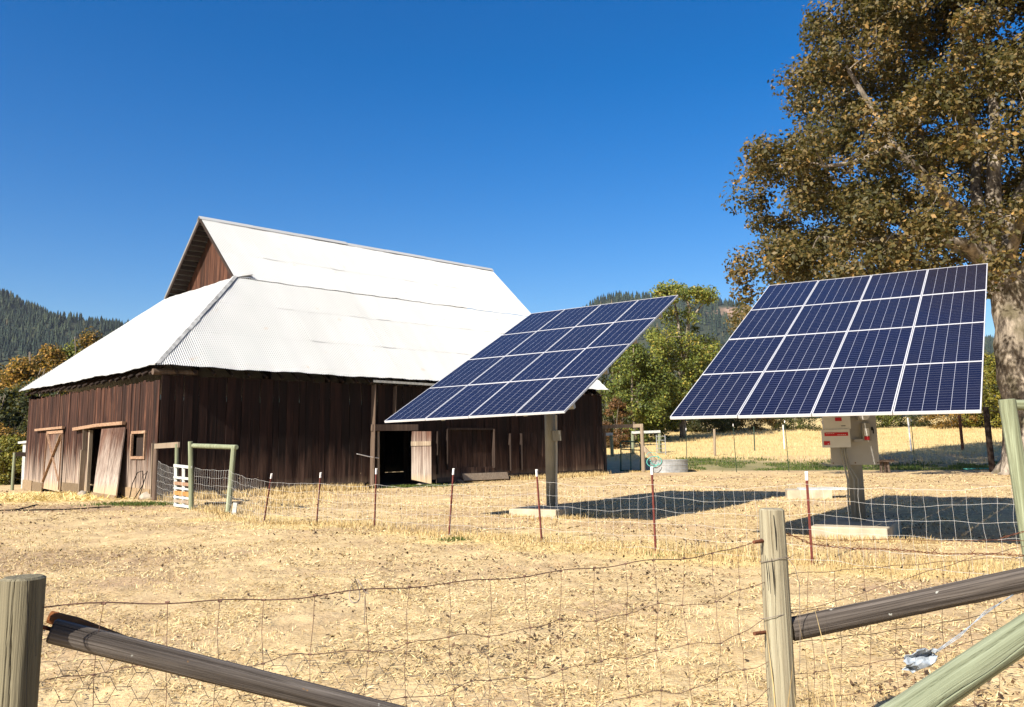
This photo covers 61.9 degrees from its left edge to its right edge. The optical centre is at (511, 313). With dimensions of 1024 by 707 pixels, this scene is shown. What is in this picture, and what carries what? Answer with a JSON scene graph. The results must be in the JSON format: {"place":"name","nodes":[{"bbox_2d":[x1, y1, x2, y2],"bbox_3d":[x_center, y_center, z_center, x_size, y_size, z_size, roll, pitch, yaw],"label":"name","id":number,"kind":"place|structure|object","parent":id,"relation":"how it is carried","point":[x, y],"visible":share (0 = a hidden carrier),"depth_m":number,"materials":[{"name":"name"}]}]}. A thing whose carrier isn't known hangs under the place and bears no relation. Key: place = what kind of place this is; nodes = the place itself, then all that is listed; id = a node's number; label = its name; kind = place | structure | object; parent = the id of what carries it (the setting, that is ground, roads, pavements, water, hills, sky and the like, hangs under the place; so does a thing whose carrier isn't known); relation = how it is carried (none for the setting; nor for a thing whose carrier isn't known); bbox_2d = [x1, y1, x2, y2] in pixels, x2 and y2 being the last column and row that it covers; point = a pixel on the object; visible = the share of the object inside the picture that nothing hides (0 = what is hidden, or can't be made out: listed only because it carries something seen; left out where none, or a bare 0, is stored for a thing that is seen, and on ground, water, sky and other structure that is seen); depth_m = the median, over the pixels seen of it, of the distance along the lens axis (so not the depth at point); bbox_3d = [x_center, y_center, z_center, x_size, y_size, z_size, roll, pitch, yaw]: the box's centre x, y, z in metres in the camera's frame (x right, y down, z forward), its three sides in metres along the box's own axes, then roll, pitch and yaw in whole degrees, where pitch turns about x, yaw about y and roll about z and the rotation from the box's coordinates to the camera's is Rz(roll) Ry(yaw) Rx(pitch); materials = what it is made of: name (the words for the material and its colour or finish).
{"place":"outdoors","nodes":[
{"label":"outdoors","id":0,"kind":"place"},
{"bbox_2d":[0,301,114,376],"bbox_3d":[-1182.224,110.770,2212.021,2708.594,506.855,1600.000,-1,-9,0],"label":"hill","id":1,"kind":"structure","parent":0,"point":[4,363],"depth_m":2026.72,"materials":[{"name":"green plant"}]},
{"bbox_2d":[0,288,361,404],"bbox_3d":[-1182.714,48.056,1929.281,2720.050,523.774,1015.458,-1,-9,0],"label":"conifer forest","id":2,"kind":"object","parent":1,"relation":"on","point":[12,341],"visible":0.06,"depth_m":2028.89,"materials":[{"name":"green plant"}]},
{"bbox_2d":[0,416,1023,706],"bbox_3d":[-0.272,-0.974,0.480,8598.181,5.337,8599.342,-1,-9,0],"label":"ground","id":3,"kind":"structure","parent":0,"point":[298,618],"depth_m":9.58,"materials":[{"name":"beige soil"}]},
{"bbox_2d":[0,424,24,484],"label":"shrub","id":4,"kind":"object","parent":3,"relation":"on","point":[9,445],"visible":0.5,"depth_m":41.78,"materials":[{"name":"green plant"}]},
{"bbox_2d":[0,422,25,482],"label":"shrub","id":5,"kind":"object","parent":3,"relation":"on","point":[4,431],"visible":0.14,"depth_m":43.50,"materials":[{"name":"green plant"}]},
{"bbox_2d":[0,397,26,433],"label":"autumn tree","id":6,"kind":"object","parent":3,"relation":"on","point":[8,420],"visible":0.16,"depth_m":45.54,"materials":[{"name":"green plant"}]},
{"bbox_2d":[0,384,28,430],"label":"autumn tree","id":7,"kind":"object","parent":3,"relation":"on","point":[6,392],"visible":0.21,"depth_m":48.14,"materials":[{"name":"green plant"}]},
{"bbox_2d":[10,441,25,489],"bbox_3d":[-21.035,6.563,36.847,0.754,2.183,2.176,3,-10,-25],"label":"brace frame","id":8,"kind":"object","parent":3,"relation":"on","point":[22,454],"visible":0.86,"depth_m":36.84,"materials":[{"name":"white paint"}]},
{"bbox_2d":[12,414,27,440],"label":"shrub","id":9,"kind":"object","parent":3,"relation":"on","point":[23,429],"visible":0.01,"depth_m":44.53,"materials":[{"name":"green plant"}]},
{"bbox_2d":[0,574,50,706],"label":"fence post","id":10,"kind":"object","parent":3,"relation":"on","point":[22,605],"visible":1,"depth_m":2.35,"materials":[{"name":"wood"}]},
{"bbox_2d":[46,619,405,706],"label":"fence brace","id":11,"kind":"object","parent":10,"relation":"attached to","point":[147,654],"visible":1,"depth_m":2.55,"materials":[{"name":"wood"}]},
{"bbox_2d":[46,611,123,634],"bbox_3d":[-1.254,0.938,2.539,0.240,0.114,0.042,1,-9,-11],"label":"wood offcut","id":12,"kind":"object","parent":11,"relation":"attached to","point":[53,616],"visible":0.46,"depth_m":2.52,"materials":[{"name":"black wood"}]},
{"bbox_2d":[0,356,62,395],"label":"autumn tree","id":13,"kind":"object","parent":3,"relation":"on","point":[18,372],"visible":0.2,"depth_m":53.59,"materials":[{"name":"orange plant"}]},
{"bbox_2d":[1,375,64,429],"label":"autumn tree","id":14,"kind":"object","parent":3,"relation":"on","point":[20,397],"visible":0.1,"depth_m":48.87,"materials":[{"name":"orange plant"}]},
{"bbox_2d":[6,343,75,394],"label":"autumn tree","id":15,"kind":"object","parent":3,"relation":"on","point":[56,356],"visible":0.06,"depth_m":57.88,"materials":[{"name":"orange plant"}]},
{"bbox_2d":[0,504,110,510],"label":"black hose","id":16,"kind":"object","parent":3,"relation":"on","point":[18,509],"visible":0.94,"depth_m":22.83,"materials":[{"name":"black rubber"}]},
{"bbox_2d":[47,339,83,391],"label":"autumn tree","id":17,"kind":"object","parent":3,"relation":"on","point":[71,353],"visible":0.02,"depth_m":60.08,"materials":[{"name":"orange plant"}]},
{"bbox_2d":[0,489,153,505],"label":"loose straw","id":18,"kind":"object","parent":3,"relation":"on","point":[49,496],"visible":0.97,"depth_m":28.12,"materials":[{"name":"beige plant"}]},
{"bbox_2d":[61,326,101,464],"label":"autumn tree","id":19,"kind":"object","parent":3,"relation":"on","point":[89,338],"visible":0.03,"depth_m":60.09,"materials":[{"name":"orange plant"}]},
{"bbox_2d":[129,471,147,499],"bbox_3d":[-11.787,5.402,26.881,0.854,0.893,0.160,-6,-10,31],"label":"cable coil","id":20,"kind":"object","parent":3,"relation":"on","point":[141,486],"visible":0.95,"depth_m":26.83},
{"bbox_2d":[139,491,158,499],"bbox_3d":[-11.330,5.724,26.613,0.573,0.386,0.403,-1,-9,0],"label":"stone","id":21,"kind":"object","parent":3,"relation":"on","point":[145,495],"visible":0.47,"depth_m":26.46,"materials":[{"name":"beige stone"}]},
{"bbox_2d":[152,442,179,506],"bbox_3d":[-10.149,4.722,25.016,0.180,1.849,3.516,4,-10,-31],"label":"brace frame","id":22,"kind":"object","parent":3,"relation":"on","point":[176,445],"visible":0.85,"depth_m":26.26,"materials":[{"name":"brown wood"}]},
{"bbox_2d":[157,467,173,503],"bbox_3d":[-10.082,4.930,25.000,0.028,1.187,3.137,5,-10,-32],"label":"wire fence","id":23,"kind":"object","parent":22,"relation":"attached to","point":[168,499],"visible":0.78,"depth_m":24.84,"materials":[{"name":"grey metal"}]},
{"bbox_2d":[188,441,238,512],"bbox_3d":[-7.612,4.147,21.562,0.216,1.852,2.678,7,-12,-42],"label":"brace frame","id":24,"kind":"object","parent":3,"relation":"on","point":[192,445],"visible":0.93,"depth_m":21.62,"materials":[{"name":"wood"}]},
{"bbox_2d":[173,464,191,507],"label":"slatted gate","id":25,"kind":"structure","parent":24,"relation":"attached to","point":[183,493],"depth_m":22.98,"materials":[{"name":"white paint"}]},
{"bbox_2d":[194,468,228,509],"bbox_3d":[-7.612,4.432,21.561,0.029,1.032,2.318,6,-11,-39],"label":"wire fence","id":26,"kind":"object","parent":24,"relation":"attached to","point":[213,488],"visible":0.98,"depth_m":21.25,"materials":[{"name":"grey metal"}]},
{"bbox_2d":[204,501,242,504],"bbox_3d":[-7.958,5.240,23.584,1.007,0.090,0.080,0,-9,-9],"label":"fallen pole","id":27,"kind":"object","parent":3,"relation":"on","point":[222,503],"visible":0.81,"depth_m":23.54,"materials":[{"name":"grey wood"}]},
{"bbox_2d":[232,503,237,513],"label":"stub post","id":28,"kind":"object","parent":3,"relation":"on","point":[234,507],"visible":0.64,"depth_m":20.29,"materials":[{"name":"white paint"}]},
{"bbox_2d":[263,473,272,521],"bbox_3d":[-5.127,3.914,17.909,0.189,1.108,0.042,-1,-9,0],"label":"post","id":29,"kind":"object","parent":3,"relation":"on","point":[267,496],"visible":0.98,"depth_m":17.92,"materials":[{"name":"red metal"}]},
{"bbox_2d":[20,216,608,499],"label":"barn","id":30,"kind":"structure","parent":3,"relation":"on","point":[296,342],"depth_m":33.15,"materials":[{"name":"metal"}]},
{"bbox_2d":[41,430,63,491],"bbox_3d":[-17.796,5.708,33.075,0.134,2.310,1.992,8,-12,-44],"label":"door","id":31,"kind":"structure","parent":30,"relation":"in","point":[53,456],"depth_m":33.02,"materials":[{"name":"brown wood"}]},
{"bbox_2d":[91,427,125,499],"bbox_3d":[-13.507,5.018,28.644,0.360,2.340,2.396,7,-12,-43],"label":"door","id":32,"kind":"structure","parent":30,"relation":"in","point":[111,445],"depth_m":28.59,"materials":[{"name":"brown wood"}]},
{"bbox_2d":[130,430,146,458],"bbox_3d":[-12.008,4.248,27.595,0.198,0.900,1.140,8,-12,-44],"label":"window","id":33,"kind":"structure","parent":30,"relation":"in","point":[141,435],"depth_m":27.74,"materials":[{"name":"brown wood"}]},
{"bbox_2d":[411,431,431,483],"bbox_3d":[-3.512,5.577,33.081,0.895,2.019,0.069,-5,-10,24],"label":"door","id":34,"kind":"structure","parent":30,"relation":"in","point":[421,441],"depth_m":33.07,"materials":[{"name":"brown wood"}]},
{"bbox_2d":[316,472,321,520],"bbox_3d":[-3.943,3.811,17.409,0.110,1.119,0.042,-1,-9,0],"label":"post","id":35,"kind":"object","parent":3,"relation":"on","point":[318,495],"visible":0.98,"depth_m":17.43,"materials":[{"name":"red metal"}]},
{"bbox_2d":[374,468,376,525],"bbox_3d":[-2.602,3.566,16.267,0.066,1.210,0.042,-1,-9,0],"label":"post","id":36,"kind":"object","parent":3,"relation":"on","point":[375,496],"visible":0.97,"depth_m":16.27,"materials":[{"name":"red metal"}]},
{"bbox_2d":[448,468,454,533],"bbox_3d":[-1.047,3.293,14.717,0.130,1.224,0.042,-1,-9,0],"label":"post","id":37,"kind":"object","parent":3,"relation":"on","point":[453,470],"visible":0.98,"depth_m":14.73,"materials":[{"name":"red metal"}]},
{"bbox_2d":[458,472,508,482],"bbox_3d":[-1.133,6.837,35.672,2.720,0.375,0.366,8,-12,-44],"label":"plank","id":38,"kind":"object","parent":3,"relation":"on","point":[484,476],"visible":0.98,"depth_m":35.51,"materials":[{"name":"brown wood"}]},
{"bbox_2d":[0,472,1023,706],"bbox_3d":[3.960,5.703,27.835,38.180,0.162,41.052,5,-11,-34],"label":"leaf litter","id":39,"kind":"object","parent":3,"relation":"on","point":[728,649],"visible":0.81,"depth_m":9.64,"materials":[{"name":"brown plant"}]},
{"bbox_2d":[384,295,677,518],"bbox_3d":[0.738,1.910,18.627,4.077,5.105,6.042,-6,-10,31],"label":"solar array","id":40,"kind":"object","parent":3,"relation":"on","point":[549,365],"visible":0.99,"depth_m":18.20,"materials":[{"name":"glass"}]},
{"bbox_2d":[535,469,542,538],"bbox_3d":[0.431,3.086,13.518,0.098,1.218,0.042,-1,-9,0],"label":"post","id":41,"kind":"object","parent":3,"relation":"on","point":[536,471],"visible":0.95,"depth_m":13.53,"materials":[{"name":"red metal"}]},
{"bbox_2d":[606,433,613,456],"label":"brace frame","id":42,"kind":"object","parent":3,"relation":"on","point":[611,445],"visible":0.49,"depth_m":54.27,"materials":[{"name":"white paint"}]},
{"bbox_2d":[602,406,624,447],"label":"dark shrub","id":43,"kind":"object","parent":3,"relation":"on","point":[609,419],"visible":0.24,"depth_m":62.95,"materials":[{"name":"green plant"}]},
{"bbox_2d":[602,393,638,448],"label":"red shrub","id":44,"kind":"object","parent":3,"relation":"on","point":[615,404],"visible":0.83,"depth_m":61.19,"materials":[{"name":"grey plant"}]},
{"bbox_2d":[227,470,1019,573],"bbox_3d":[-1.002,3.269,14.457,17.039,1.063,0.827,-9,-12,43],"label":"wire fence","id":45,"kind":"object","parent":3,"relation":"on","point":[997,503],"visible":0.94,"depth_m":11.88,"materials":[{"name":"grey metal"}]},
{"bbox_2d":[597,356,659,432],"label":"dark tree","id":46,"kind":"object","parent":3,"relation":"on","point":[603,381],"visible":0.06,"depth_m":81.30,"materials":[{"name":"green plant"}]},
{"bbox_2d":[602,424,656,471],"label":"brace frame","id":47,"kind":"object","parent":3,"relation":"on","point":[644,449],"visible":0.9,"depth_m":43.61,"materials":[{"name":"beige wood"}]},
{"bbox_2d":[620,441,640,470],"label":"tube gate","id":48,"kind":"structure","parent":3,"relation":"on","point":[621,449],"depth_m":44.32,"materials":[{"name":"metal"}]},
{"bbox_2d":[598,342,671,442],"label":"bushy tree","id":49,"kind":"object","parent":3,"relation":"on","point":[636,354],"visible":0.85,"depth_m":67.13,"materials":[{"name":"green plant"}]},
{"bbox_2d":[631,430,661,453],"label":"brace frame","id":50,"kind":"object","parent":3,"relation":"on","point":[638,432],"visible":0.78,"depth_m":55.29,"materials":[{"name":"white paint"}]},
{"bbox_2d":[622,363,683,439],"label":"bushy tree","id":51,"kind":"object","parent":3,"relation":"on","point":[668,420],"visible":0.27,"depth_m":70.89,"materials":[{"name":"green plant"}]},
{"bbox_2d":[650,467,656,552],"bbox_3d":[2.003,2.811,12.071,0.043,1.266,0.042,-1,-9,0],"label":"post","id":52,"kind":"object","parent":3,"relation":"on","point":[653,504],"visible":0.97,"depth_m":12.08,"materials":[{"name":"red metal"}]},
{"bbox_2d":[656,435,665,454],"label":"tube gate","id":53,"kind":"structure","parent":3,"relation":"on","point":[661,444],"depth_m":54.16,"materials":[{"name":"metal"}]},
{"bbox_2d":[649,460,687,472],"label":"stock tank","id":54,"kind":"object","parent":3,"relation":"on","point":[672,466],"visible":0.88,"depth_m":42.32,"materials":[{"name":"metal"}]},
{"bbox_2d":[645,452,661,466],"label":"garden hose","id":55,"kind":"object","parent":54,"relation":"on","point":[650,460],"visible":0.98,"depth_m":42.31,"materials":[{"name":"green rubber"}]},
{"bbox_2d":[644,279,722,437],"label":"cottonwood tree","id":56,"kind":"object","parent":3,"relation":"on","point":[661,345],"visible":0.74,"depth_m":73.42,"materials":[{"name":"green plant"}]},
{"bbox_2d":[662,351,737,431],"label":"dark tree","id":57,"kind":"object","parent":3,"relation":"on","point":[678,373],"visible":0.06,"depth_m":84.64,"materials":[{"name":"green plant"}]},
{"bbox_2d":[679,418,741,432],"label":"bramble hedge","id":58,"kind":"object","parent":3,"relation":"on","point":[726,423],"visible":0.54,"depth_m":82.13,"materials":[{"name":"green plant"}]},
{"bbox_2d":[713,429,715,455],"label":"fence post","id":59,"kind":"object","parent":3,"relation":"on","point":[714,440],"visible":0.88,"depth_m":52.28,"materials":[{"name":"beige wood"}]},
{"bbox_2d":[733,425,736,471],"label":"post","id":60,"kind":"object","parent":3,"relation":"on","point":[734,447],"visible":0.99,"depth_m":42.23,"materials":[{"name":"metal"}]},
{"bbox_2d":[721,418,783,431],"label":"bramble hedge","id":61,"kind":"object","parent":3,"relation":"on","point":[760,423],"visible":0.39,"depth_m":84.75,"materials":[{"name":"green plant"}]},
{"bbox_2d":[752,508,800,706],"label":"fence post","id":62,"kind":"object","parent":3,"relation":"on","point":[777,617],"visible":0.99,"depth_m":3.80,"materials":[{"name":"wood"}]},
{"bbox_2d":[43,538,768,706],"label":"wire fence","id":63,"kind":"object","parent":62,"relation":"attached to","point":[407,642],"visible":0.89,"depth_m":2.96,"materials":[{"name":"metal"}]},
{"bbox_2d":[349,579,368,624],"bbox_3d":[-0.519,0.977,2.903,0.079,0.152,0.027,-4,-9,19],"label":"loose wire","id":64,"kind":"object","parent":63,"relation":"hanging from","point":[359,597],"visible":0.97,"depth_m":2.90,"materials":[{"name":"beige metal"}]},
{"bbox_2d":[786,531,1023,555],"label":"barbed wire","id":65,"kind":"object","parent":62,"relation":"attached to","point":[899,550],"visible":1,"depth_m":3.88,"materials":[{"name":"metal"}]},
{"bbox_2d":[789,546,1023,706],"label":"wire fence","id":66,"kind":"object","parent":62,"relation":"attached to","point":[841,667],"visible":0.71,"depth_m":3.95,"materials":[{"name":"metal"}]},
{"bbox_2d":[792,567,1023,640],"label":"fence brace","id":67,"kind":"object","parent":62,"relation":"attached to","point":[982,588],"visible":0.98,"depth_m":3.83,"materials":[{"name":"wood"}]},
{"bbox_2d":[902,594,1014,672],"bbox_3d":[2.082,1.383,3.803,0.776,0.371,0.078,1,-9,-13],"label":"plastic scrap","id":68,"kind":"object","parent":67,"relation":"hanging from","point":[919,659],"visible":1,"depth_m":3.72,"materials":[{"name":"white plastic"}]},
{"bbox_2d":[711,612,846,706],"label":"tall stalks","id":69,"kind":"object","parent":3,"relation":"on","point":[809,697],"visible":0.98,"depth_m":3.71,"materials":[{"name":"beige plant"}]},
{"bbox_2d":[784,420,788,469],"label":"post","id":70,"kind":"object","parent":3,"relation":"on","point":[786,445],"visible":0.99,"depth_m":41.09,"materials":[{"name":"metal"}]},
{"bbox_2d":[765,417,808,429],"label":"bramble hedge","id":71,"kind":"object","parent":3,"relation":"on","point":[789,420],"visible":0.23,"depth_m":86.96,"materials":[{"name":"green plant"}]},
{"bbox_2d":[606,425,1001,463],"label":"field grass","id":72,"kind":"structure","parent":3,"relation":"on","point":[883,433],"depth_m":62.09,"materials":[{"name":"yellow plant"}]},
{"bbox_2d":[805,471,813,563],"bbox_3d":[3.685,2.574,10.568,0.039,1.220,0.042,-1,-9,0],"label":"post","id":73,"kind":"object","parent":3,"relation":"on","point":[809,516],"visible":0.97,"depth_m":10.57,"materials":[{"name":"red metal"}]},
{"bbox_2d":[796,416,824,430],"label":"bramble hedge","id":74,"kind":"object","parent":3,"relation":"on","point":[809,423],"visible":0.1,"depth_m":82.65,"materials":[{"name":"plant"}]},
{"bbox_2d":[785,487,846,498],"bbox_3d":[7.985,4.726,22.433,1.500,0.268,0.900,-3,-9,14],"label":"concrete block","id":75,"kind":"object","parent":3,"relation":"on","point":[797,492],"visible":0.75,"depth_m":22.09,"materials":[{"name":"concrete"}]},
{"bbox_2d":[670,263,987,540],"bbox_3d":[5.669,1.263,14.251,4.077,4.884,6.042,-6,-10,31],"label":"solar array","id":76,"kind":"object","parent":3,"relation":"on","point":[848,359],"visible":0.98,"depth_m":13.72,"materials":[{"name":"glass"}]},
{"bbox_2d":[690,444,988,470],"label":"wire fence","id":77,"kind":"object","parent":3,"relation":"on","point":[867,468],"visible":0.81,"depth_m":41.12,"materials":[{"name":"grey metal"}]},
{"bbox_2d":[719,0,1023,474],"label":"maple tree","id":78,"kind":"object","parent":3,"relation":"on","point":[966,145],"visible":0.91,"depth_m":34.40,"materials":[{"name":"brown plant"}]},
{"bbox_2d":[876,415,901,427],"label":"bramble hedge","id":79,"kind":"object","parent":3,"relation":"on","point":[879,419],"visible":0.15,"depth_m":85.06,"materials":[{"name":"green plant"}]},
{"bbox_2d":[881,414,935,426],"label":"bramble hedge","id":80,"kind":"object","parent":3,"relation":"on","point":[914,419],"visible":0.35,"depth_m":86.77,"materials":[{"name":"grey plant"}]},
{"bbox_2d":[907,418,911,450],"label":"fence post","id":81,"kind":"object","parent":3,"relation":"on","point":[909,434],"visible":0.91,"depth_m":53.67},
{"bbox_2d":[910,419,914,463],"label":"post","id":82,"kind":"object","parent":3,"relation":"on","point":[912,440],"visible":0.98,"depth_m":41.51,"materials":[{"name":"metal"}]},
{"bbox_2d":[917,413,978,428],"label":"bramble hedge","id":83,"kind":"object","parent":3,"relation":"on","point":[942,424],"visible":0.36,"depth_m":81.82,"materials":[{"name":"plant"}]},
{"bbox_2d":[879,612,1023,706],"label":"fence brace","id":84,"kind":"object","parent":3,"relation":"on","point":[958,678],"visible":1,"depth_m":3.09,"materials":[{"name":"wood"}]},
{"bbox_2d":[958,415,963,449],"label":"fence post","id":85,"kind":"object","parent":3,"relation":"on","point":[961,432],"visible":0.92,"depth_m":53.36,"materials":[{"name":"wood"}]},
{"bbox_2d":[948,350,1001,427],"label":"yellow tree","id":86,"kind":"object","parent":3,"relation":"on","point":[980,416],"visible":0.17,"depth_m":81.99,"materials":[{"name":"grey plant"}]},
{"bbox_2d":[963,468,988,469],"bbox_3d":[21.447,7.182,39.456,1.212,0.078,0.168,-1,-9,0],"label":"hose piece","id":87,"kind":"object","parent":3,"relation":"on","point":[973,468],"visible":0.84,"depth_m":39.44,"materials":[{"name":"teal rubber"}]},
{"bbox_2d":[983,407,994,471],"bbox_3d":[20.673,5.498,37.006,0.272,2.900,0.264,-1,-9,0],"label":"fence post","id":88,"kind":"object","parent":3,"relation":"on","point":[989,441],"visible":0.95,"depth_m":36.93,"materials":[{"name":"brown wood"}]},
{"bbox_2d":[981,352,1001,428],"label":"yellow tree","id":89,"kind":"object","parent":3,"relation":"on","point":[991,390],"visible":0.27,"depth_m":79.59,"materials":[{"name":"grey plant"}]},
{"bbox_2d":[998,399,1023,562],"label":"fence post","id":90,"kind":"object","parent":3,"relation":"on","point":[1011,431],"visible":0.98,"depth_m":8.81,"materials":[{"name":"wood"}]},
{"bbox_2d":[1016,400,1023,409],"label":"fence rail","id":91,"kind":"object","parent":90,"relation":"attached to","point":[1020,404],"visible":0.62,"depth_m":8.92,"materials":[{"name":"beige wood"}]},
{"bbox_2d":[0,0,1023,337],"label":"sky","id":92,"kind":"structure","parent":0,"point":[577,152],"materials":[{"name":"blue"}]},
{"bbox_2d":[71,456,999,558],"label":"green grass","id":93,"kind":"structure","parent":0,"point":[918,465],"depth_m":43.35,"materials":[{"name":"plant"}]},
{"bbox_2d":[157,469,1023,585],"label":"dry grass","id":94,"kind":"structure","parent":0,"point":[219,510],"depth_m":13.68,"materials":[{"name":"beige plant"}]},
{"bbox_2d":[596,298,995,419],"bbox_3d":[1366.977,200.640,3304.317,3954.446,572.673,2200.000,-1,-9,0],"label":"hill","id":95,"kind":"structure","parent":0,"point":[723,309],"depth_m":2810.41,"materials":[{"name":"green plant"}]},
{"bbox_2d":[583,290,993,419],"bbox_3d":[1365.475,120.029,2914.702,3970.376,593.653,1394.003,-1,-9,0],"label":"conifer forest","id":96,"kind":"object","parent":95,"relation":"on","point":[988,342],"visible":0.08,"depth_m":3079.05,"materials":[{"name":"green plant"}]},
{"bbox_2d":[879,459,893,472],"bbox_3d":[16.719,6.877,38.340,0.731,0.624,0.404,0,-9,-8],"label":"stump stool","id":97,"kind":"object","parent":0,"point":[884,465],"visible":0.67,"depth_m":38.28,"materials":[{"name":"brown wood"}]}
]}

